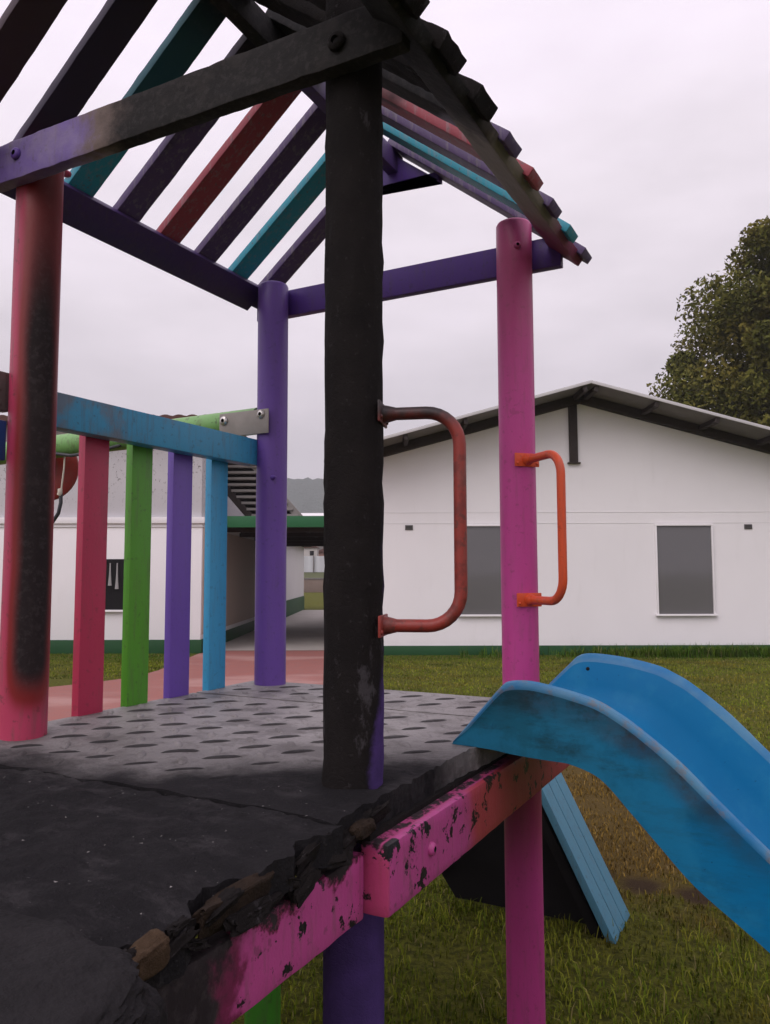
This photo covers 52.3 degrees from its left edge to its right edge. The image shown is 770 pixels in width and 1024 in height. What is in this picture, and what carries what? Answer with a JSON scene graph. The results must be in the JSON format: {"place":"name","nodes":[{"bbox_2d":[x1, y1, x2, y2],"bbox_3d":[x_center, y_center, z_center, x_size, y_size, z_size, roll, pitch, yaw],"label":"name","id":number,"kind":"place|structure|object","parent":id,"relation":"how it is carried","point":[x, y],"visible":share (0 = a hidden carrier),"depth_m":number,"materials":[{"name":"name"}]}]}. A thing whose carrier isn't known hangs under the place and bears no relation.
{"place":"outdoors","nodes":[
{"label":"outdoors","id":0,"kind":"place"},
{"bbox_2d":[48,651,323,720],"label":"path","id":1,"kind":"structure","parent":0,"point":[306,667],"depth_m":11.68,"materials":[{"name":"concrete"}]},
{"bbox_2d":[225,610,323,650],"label":"walkway floor","id":2,"kind":"structure","parent":0,"point":[304,629],"depth_m":19.61,"materials":[{"name":"grey concrete"}]},
{"bbox_2d":[227,516,323,545],"bbox_3d":[-1.768,1.856,21.233,3.678,2.731,10.552,0,-5,0],"label":"walkway canopy","id":3,"kind":"object","parent":2,"relation":"on","point":[305,530],"visible":0.24,"depth_m":17.12,"materials":[{"name":"green metal"}]},
{"bbox_2d":[228,463,302,515],"bbox_3d":[-3.026,-0.553,17.492,2.534,1.624,0.554,0,-5,0],"label":"outdoor staircase","id":4,"kind":"structure","parent":3,"relation":"on","point":[241,487],"depth_m":17.36,"materials":[{"name":"concrete"}]},
{"bbox_2d":[286,546,311,616],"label":"annex building","id":5,"kind":"structure","parent":0,"point":[294,579],"depth_m":30.68,"materials":[{"name":"white paint"}]},
{"bbox_2d":[287,477,323,512],"bbox_3d":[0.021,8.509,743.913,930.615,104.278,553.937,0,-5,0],"label":"hill","id":6,"kind":"structure","parent":0,"point":[305,495],"depth_m":618.36,"materials":[{"name":"grey"}]},
{"bbox_2d":[304,546,318,555],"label":"house","id":7,"kind":"structure","parent":0,"point":[311,551],"depth_m":96.29,"materials":[{"name":"white paint"}]},
{"bbox_2d":[301,513,323,549],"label":"pale roofed hall","id":8,"kind":"structure","parent":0,"point":[314,514],"depth_m":139.56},
{"bbox_2d":[304,572,323,577],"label":"bank","id":9,"kind":"structure","parent":0,"point":[314,575],"depth_m":70.06,"materials":[{"name":"green plant"}]},
{"bbox_2d":[304,555,324,572],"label":"sheet fence","id":10,"kind":"object","parent":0,"point":[313,563],"visible":0.1,"depth_m":72.97,"materials":[{"name":"white metal"}]},
{"bbox_2d":[319,549,323,555],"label":"house","id":11,"kind":"structure","parent":0,"point":[321,552],"depth_m":100.69,"materials":[{"name":"white paint"}]},
{"bbox_2d":[0,0,769,479],"label":"sky","id":12,"kind":"structure","parent":0,"point":[646,123],"materials":[{"name":"white"}]},
{"bbox_2d":[49,592,769,1023],"bbox_3d":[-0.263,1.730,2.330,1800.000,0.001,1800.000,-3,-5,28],"label":"ground","id":13,"kind":"structure","parent":0,"point":[633,882],"depth_m":3.27,"materials":[{"name":"green plant"}]},
{"bbox_2d":[0,414,255,653],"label":"older building","id":14,"kind":"structure","parent":13,"relation":"on","point":[240,597],"depth_m":15.51,"materials":[{"name":"white paint"}]},
{"bbox_2d":[105,559,123,611],"bbox_3d":[-5.240,1.442,15.408,0.643,1.033,0.089,0,-5,0],"label":"window","id":15,"kind":"structure","parent":14,"relation":"in","point":[114,567],"depth_m":15.42,"materials":[{"name":"black glass"}]},
{"bbox_2d":[304,578,323,591],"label":"retaining wall","id":16,"kind":"structure","parent":13,"relation":"on","point":[313,584],"depth_m":65.92,"materials":[{"name":"beige concrete"}]},
{"bbox_2d":[0,0,769,1023],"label":"play tower","id":17,"kind":"structure","parent":13,"relation":"on","point":[358,824],"depth_m":2.00,"materials":[{"name":"pink paint"}]},
{"bbox_2d":[54,444,121,522],"bbox_3d":[-1.524,-0.167,3.879,0.803,0.490,0.250,-3,-5,28],"label":"hanging disc","id":18,"kind":"object","parent":17,"relation":"hanging from","point":[66,471],"visible":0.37,"depth_m":4.01,"materials":[{"name":"red plastic"}]},
{"bbox_2d":[18,781,307,929],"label":"ash flakes","id":19,"kind":"object","parent":17,"relation":"on","point":[142,843],"visible":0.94,"depth_m":1.30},
{"bbox_2d":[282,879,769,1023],"bbox_3d":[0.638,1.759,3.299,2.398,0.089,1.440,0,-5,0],"label":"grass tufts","id":20,"kind":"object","parent":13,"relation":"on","point":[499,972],"visible":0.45,"depth_m":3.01,"materials":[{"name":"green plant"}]},
{"bbox_2d":[441,773,629,943],"bbox_3d":[0.653,1.400,3.655,0.888,0.924,0.344,-3,-5,28],"label":"climbing frame","id":21,"kind":"object","parent":13,"relation":"on","point":[578,883],"visible":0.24,"depth_m":3.49,"materials":[{"name":"blue wood"}]},
{"bbox_2d":[382,380,769,654],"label":"gabled building","id":22,"kind":"structure","parent":13,"relation":"on","point":[668,519],"depth_m":15.06,"materials":[{"name":"white paint"}]},
{"bbox_2d":[460,525,500,616],"bbox_3d":[1.960,1.115,14.997,1.170,1.750,0.100,0,-5,0],"label":"window","id":23,"kind":"structure","parent":22,"relation":"in","point":[483,541],"depth_m":15.01,"materials":[{"name":"grey glass"}]},
{"bbox_2d":[654,524,717,615],"bbox_3d":[5.737,1.105,14.996,1.160,1.750,0.100,0,-5,0],"label":"window","id":24,"kind":"structure","parent":22,"relation":"in","point":[684,553],"depth_m":15.01,"materials":[{"name":"grey glass"}]},
{"bbox_2d":[458,641,769,657],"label":"weeds","id":25,"kind":"object","parent":13,"relation":"on","point":[709,651],"visible":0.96,"depth_m":14.45,"materials":[{"name":"green plant"}]},
{"bbox_2d":[647,215,769,426],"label":"broadleaf tree","id":26,"kind":"object","parent":13,"relation":"on","point":[739,387],"visible":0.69,"depth_m":29.43,"materials":[{"name":"green plant"}]},
{"bbox_2d":[49,653,769,749],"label":"grass","id":27,"kind":"structure","parent":0,"point":[119,662],"depth_m":12.29,"materials":[{"name":"green plant"}]}
]}

